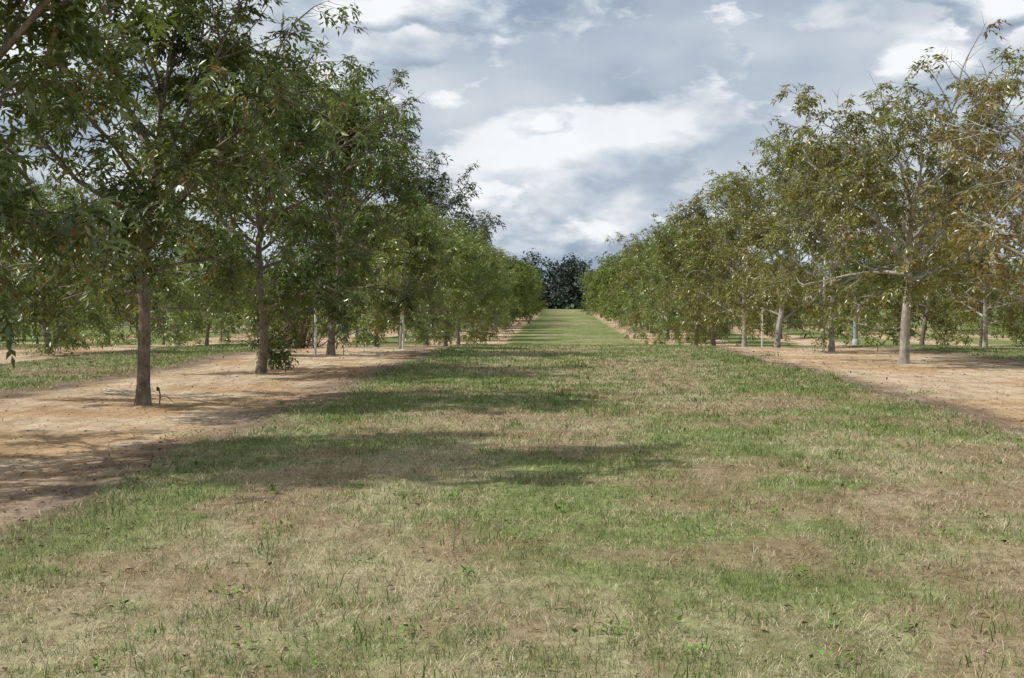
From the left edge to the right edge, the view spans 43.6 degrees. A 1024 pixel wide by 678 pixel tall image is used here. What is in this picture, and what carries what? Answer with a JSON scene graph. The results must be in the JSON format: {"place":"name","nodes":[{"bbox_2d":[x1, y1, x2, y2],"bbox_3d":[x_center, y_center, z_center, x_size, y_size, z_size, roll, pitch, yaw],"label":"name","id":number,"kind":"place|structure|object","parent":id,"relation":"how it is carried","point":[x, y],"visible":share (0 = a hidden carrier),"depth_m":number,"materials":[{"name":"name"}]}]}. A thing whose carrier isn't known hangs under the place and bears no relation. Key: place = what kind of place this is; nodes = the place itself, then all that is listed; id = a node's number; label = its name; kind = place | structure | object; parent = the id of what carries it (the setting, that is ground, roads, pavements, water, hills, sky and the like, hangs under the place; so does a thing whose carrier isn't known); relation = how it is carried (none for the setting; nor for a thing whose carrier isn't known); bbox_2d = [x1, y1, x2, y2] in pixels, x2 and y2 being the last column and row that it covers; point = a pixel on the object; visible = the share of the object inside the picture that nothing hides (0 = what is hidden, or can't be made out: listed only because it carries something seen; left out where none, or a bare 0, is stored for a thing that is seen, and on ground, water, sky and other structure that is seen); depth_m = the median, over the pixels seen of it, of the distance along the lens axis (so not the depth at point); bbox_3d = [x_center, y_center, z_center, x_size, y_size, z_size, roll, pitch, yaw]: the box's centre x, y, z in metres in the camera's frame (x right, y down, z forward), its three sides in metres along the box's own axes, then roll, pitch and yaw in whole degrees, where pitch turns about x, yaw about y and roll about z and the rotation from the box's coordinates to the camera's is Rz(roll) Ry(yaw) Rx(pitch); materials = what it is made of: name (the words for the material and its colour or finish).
{"place":"outdoors","nodes":[
{"label":"outdoors","id":0,"kind":"place"},
{"bbox_2d":[0,301,1023,677],"bbox_3d":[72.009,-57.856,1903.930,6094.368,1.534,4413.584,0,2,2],"label":"ground","id":1,"kind":"structure","parent":0,"point":[116,417],"depth_m":9.70,"materials":[{"name":"green plant"}]},
{"bbox_2d":[0,150,127,355],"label":"pecan tree","id":2,"kind":"object","parent":1,"relation":"on","point":[58,207],"visible":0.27,"depth_m":36.48,"materials":[{"name":"green plant"}]},
{"bbox_2d":[0,0,196,368],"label":"pecan tree","id":3,"kind":"object","parent":1,"relation":"on","point":[12,36],"visible":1,"depth_m":12.11,"materials":[{"name":"green plant"}]},
{"bbox_2d":[77,191,224,346],"bbox_3d":[-13.321,-2.371,46.909,4.958,6.078,6.058,0,2,9],"label":"pecan tree","id":4,"kind":"object","parent":1,"relation":"on","point":[169,319],"visible":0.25,"depth_m":46.37,"materials":[{"name":"green plant"}]},
{"bbox_2d":[156,387,173,403],"bbox_3d":[-5.291,0.897,19.895,0.460,0.321,0.037,0,2,-9],"label":"irrigation sprinkler","id":5,"kind":"object","parent":1,"relation":"on","point":[158,389],"visible":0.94,"depth_m":19.85,"materials":[{"name":"black plastic"}]},
{"bbox_2d":[0,0,375,405],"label":"pecan tree","id":6,"kind":"object","parent":1,"relation":"on","point":[142,220],"visible":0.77,"depth_m":18.69,"materials":[{"name":"green plant"}]},
{"bbox_2d":[154,217,277,345],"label":"pecan tree","id":7,"kind":"object","parent":1,"relation":"on","point":[206,318],"visible":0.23,"depth_m":55.14,"materials":[{"name":"green plant"}]},
{"bbox_2d":[105,18,424,373],"bbox_3d":[-5.019,-2.824,27.452,7.255,7.771,8.403,-1,2,-22],"label":"pecan tree","id":8,"kind":"object","parent":1,"relation":"on","point":[289,148],"visible":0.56,"depth_m":27.02,"materials":[{"name":"green plant"}]},
{"bbox_2d":[230,268,353,348],"bbox_3d":[-7.765,-1.035,44.512,4.375,3.174,4.088,0,2,2],"label":"dry shrub","id":9,"kind":"object","parent":1,"relation":"on","point":[302,331],"visible":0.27,"depth_m":44.26,"materials":[{"name":"plant"}]},
{"bbox_2d":[314,310,318,355],"bbox_3d":[-5.516,-0.333,36.281,0.206,1.831,0.079,-1,2,-32],"label":"stake","id":10,"kind":"object","parent":1,"relation":"on","point":[315,337],"visible":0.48,"depth_m":36.24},
{"bbox_2d":[297,182,380,274],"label":"oak tree","id":11,"kind":"object","parent":1,"relation":"on","point":[333,211],"depth_m":157.47,"materials":[{"name":"green plant"}]},
{"bbox_2d":[240,62,447,356],"bbox_3d":[-5.224,-3.653,36.474,5.394,8.470,5.843,2,2,43],"label":"pecan tree","id":12,"kind":"object","parent":1,"relation":"on","point":[385,304],"visible":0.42,"depth_m":36.42,"materials":[{"name":"green plant"}]},
{"bbox_2d":[306,184,458,346],"bbox_3d":[-4.994,-2.702,46.712,5.742,6.332,5.342,-2,2,-42],"label":"pecan tree","id":13,"kind":"object","parent":1,"relation":"on","point":[421,323],"visible":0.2,"depth_m":46.56,"materials":[{"name":"green plant"}]},
{"bbox_2d":[320,203,472,345],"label":"pecan tree","id":14,"kind":"object","parent":1,"relation":"on","point":[440,310],"visible":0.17,"depth_m":55.29,"materials":[{"name":"green plant"}]},
{"bbox_2d":[402,312,405,348],"bbox_3d":[-3.505,-0.390,41.809,0.206,1.631,0.079,-1,2,-32],"label":"stake","id":15,"kind":"object","parent":1,"relation":"on","point":[403,316],"visible":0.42,"depth_m":41.75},
{"bbox_2d":[350,204,468,348],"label":"pecan tree","id":16,"kind":"object","parent":1,"relation":"on","point":[420,248],"visible":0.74,"depth_m":41.71,"materials":[{"name":"green plant"}]},
{"bbox_2d":[369,216,482,345],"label":"pecan tree","id":17,"kind":"object","parent":1,"relation":"on","point":[460,263],"visible":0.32,"depth_m":63.10,"materials":[{"name":"green plant"}]},
{"bbox_2d":[362,146,505,279],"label":"oak tree","id":18,"kind":"object","parent":1,"relation":"on","point":[435,191],"visible":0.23,"depth_m":137.23,"materials":[{"name":"green plant"}]},
{"bbox_2d":[390,218,492,345],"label":"pecan tree","id":19,"kind":"object","parent":1,"relation":"on","point":[475,290],"visible":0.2,"depth_m":73.52,"materials":[{"name":"green plant"}]},
{"bbox_2d":[406,221,515,344],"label":"pecan tree","id":20,"kind":"object","parent":1,"relation":"on","point":[493,263],"visible":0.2,"depth_m":82.07,"materials":[{"name":"green plant"}]},
{"bbox_2d":[440,206,494,316],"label":"oak tree","id":21,"kind":"object","parent":1,"relation":"on","point":[484,225],"visible":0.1,"depth_m":170.95,"materials":[{"name":"green plant"}]},
{"bbox_2d":[434,252,512,336],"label":"pecan tree","id":22,"kind":"object","parent":1,"relation":"on","point":[499,313],"visible":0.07,"depth_m":100.84,"materials":[{"name":"green plant"}]},
{"bbox_2d":[435,244,514,341],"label":"pecan tree","id":23,"kind":"object","parent":1,"relation":"on","point":[469,324],"visible":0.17,"depth_m":90.90,"materials":[{"name":"green plant"}]},
{"bbox_2d":[452,245,524,333],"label":"pecan tree","id":24,"kind":"object","parent":1,"relation":"on","point":[509,280],"visible":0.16,"depth_m":108.51,"materials":[{"name":"green plant"}]},
{"bbox_2d":[478,270,517,328],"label":"pecan tree","id":25,"kind":"object","parent":1,"relation":"on","point":[507,308],"visible":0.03,"depth_m":127.01,"materials":[{"name":"green plant"}]},
{"bbox_2d":[487,263,519,330],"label":"pecan tree","id":26,"kind":"object","parent":1,"relation":"on","point":[512,275],"visible":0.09,"depth_m":117.71,"materials":[{"name":"green plant"}]},
{"bbox_2d":[1,248,1020,308],"bbox_3d":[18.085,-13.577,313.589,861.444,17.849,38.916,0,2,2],"label":"distant woodland","id":27,"kind":"object","parent":1,"relation":"on","point":[567,292],"visible":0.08,"depth_m":311.35,"materials":[{"name":"green plant"}]},
{"bbox_2d":[0,224,1023,345],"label":"distant orchard trees","id":28,"kind":"object","parent":1,"relation":"on","point":[528,283],"visible":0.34,"depth_m":98.26,"materials":[{"name":"green plant"}]},
{"bbox_2d":[0,349,1023,677],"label":"fallen leaves","id":29,"kind":"object","parent":1,"relation":"on","point":[52,641],"visible":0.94,"depth_m":9.80,"materials":[{"name":"brown plant"}]},
{"bbox_2d":[49,363,1023,677],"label":"broadleaf weeds","id":30,"kind":"object","parent":1,"relation":"on","point":[559,507],"visible":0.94,"depth_m":9.46,"materials":[{"name":"green plant"}]},
{"bbox_2d":[598,238,663,329],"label":"pecan tree","id":31,"kind":"object","parent":1,"relation":"on","point":[614,267],"visible":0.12,"depth_m":121.68,"materials":[{"name":"green plant"}]},
{"bbox_2d":[608,242,683,332],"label":"pecan tree","id":32,"kind":"object","parent":1,"relation":"on","point":[623,320],"visible":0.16,"depth_m":113.01,"materials":[{"name":"green plant"}]},
{"bbox_2d":[605,230,701,334],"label":"pecan tree","id":33,"kind":"object","parent":1,"relation":"on","point":[634,318],"visible":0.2,"depth_m":104.31,"materials":[{"name":"green plant"}]},
{"bbox_2d":[622,234,724,338],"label":"pecan tree","id":34,"kind":"object","parent":1,"relation":"on","point":[645,323],"visible":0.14,"depth_m":95.18,"materials":[{"name":"green plant"}]},
{"bbox_2d":[616,212,737,342],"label":"pecan tree","id":35,"kind":"object","parent":1,"relation":"on","point":[668,230],"visible":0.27,"depth_m":86.59,"materials":[{"name":"green plant"}]},
{"bbox_2d":[639,217,757,346],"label":"pecan tree","id":36,"kind":"object","parent":1,"relation":"on","point":[672,312],"visible":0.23,"depth_m":76.70,"materials":[{"name":"green plant"}]},
{"bbox_2d":[640,193,764,345],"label":"pecan tree","id":37,"kind":"object","parent":1,"relation":"on","point":[695,208],"visible":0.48,"depth_m":68.62,"materials":[{"name":"green plant"}]},
{"bbox_2d":[672,168,839,346],"bbox_3d":[11.087,-3.561,58.648,7.892,8.836,6.700,0,2,10],"label":"pecan tree","id":38,"kind":"object","parent":1,"relation":"on","point":[723,261],"visible":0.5,"depth_m":58.82,"materials":[{"name":"green plant"}]},
{"bbox_2d":[761,301,762,346],"bbox_3d":[11.121,-0.703,56.661,0.206,2.330,0.079,-1,2,-32],"label":"stake","id":39,"kind":"object","parent":1,"relation":"on","point":[762,332],"visible":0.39,"depth_m":56.62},
{"bbox_2d":[713,132,886,347],"bbox_3d":[10.320,-3.655,48.967,6.862,8.248,7.768,1,2,26],"label":"pecan tree","id":40,"kind":"object","parent":1,"relation":"on","point":[756,225],"visible":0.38,"depth_m":49.48,"materials":[{"name":"green plant"}]},
{"bbox_2d":[823,277,824,351],"bbox_3d":[9.725,-0.712,39.693,0.206,2.430,0.079,-1,2,-32],"label":"stake","id":41,"kind":"object","parent":1,"relation":"on","point":[824,316],"visible":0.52,"depth_m":39.64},
{"bbox_2d":[744,126,943,352],"bbox_3d":[9.949,-2.892,39.700,5.628,7.422,6.630,1,2,35],"label":"pecan tree","id":42,"kind":"object","parent":1,"relation":"on","point":[805,219],"visible":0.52,"depth_m":39.55,"materials":[{"name":"green plant"}]},
{"bbox_2d":[852,288,864,344],"bbox_3d":[17.171,-1.156,63.388,0.626,3.350,0.340,0,2,2],"label":"irrigation standpipe","id":43,"kind":"object","parent":1,"relation":"on","point":[855,340],"visible":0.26,"depth_m":63.31,"materials":[{"name":"plastic"}]},
{"bbox_2d":[769,45,1023,363],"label":"pecan tree","id":44,"kind":"object","parent":1,"relation":"on","point":[854,186],"visible":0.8,"depth_m":31.04,"materials":[{"name":"green plant"}]},
{"bbox_2d":[837,184,1017,345],"bbox_3d":[19.742,-3.391,60.769,6.464,8.093,7.139,-1,2,-19],"label":"pecan tree","id":45,"kind":"object","parent":1,"relation":"on","point":[925,307],"visible":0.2,"depth_m":60.17,"materials":[{"name":"green plant"}]},
{"bbox_2d":[913,168,1023,346],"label":"pecan tree","id":46,"kind":"object","parent":1,"relation":"on","point":[960,297],"visible":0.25,"depth_m":51.17,"materials":[{"name":"green plant"}]},
{"bbox_2d":[918,11,1023,320],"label":"pecan tree","id":47,"kind":"object","parent":1,"relation":"on","point":[1015,192],"visible":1,"depth_m":23.16,"materials":[{"name":"green plant"}]},
{"bbox_2d":[988,226,1023,307],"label":"pecan tree","id":48,"kind":"object","parent":1,"relation":"on","point":[1017,291],"visible":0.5,"depth_m":41.71,"materials":[{"name":"green plant"}]},
{"bbox_2d":[0,343,1023,677],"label":"grass","id":49,"kind":"structure","parent":0,"point":[436,379],"depth_m":9.40,"materials":[{"name":"green plant"}]},
{"bbox_2d":[0,0,1023,292],"label":"sky","id":50,"kind":"structure","parent":0,"point":[582,121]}
]}

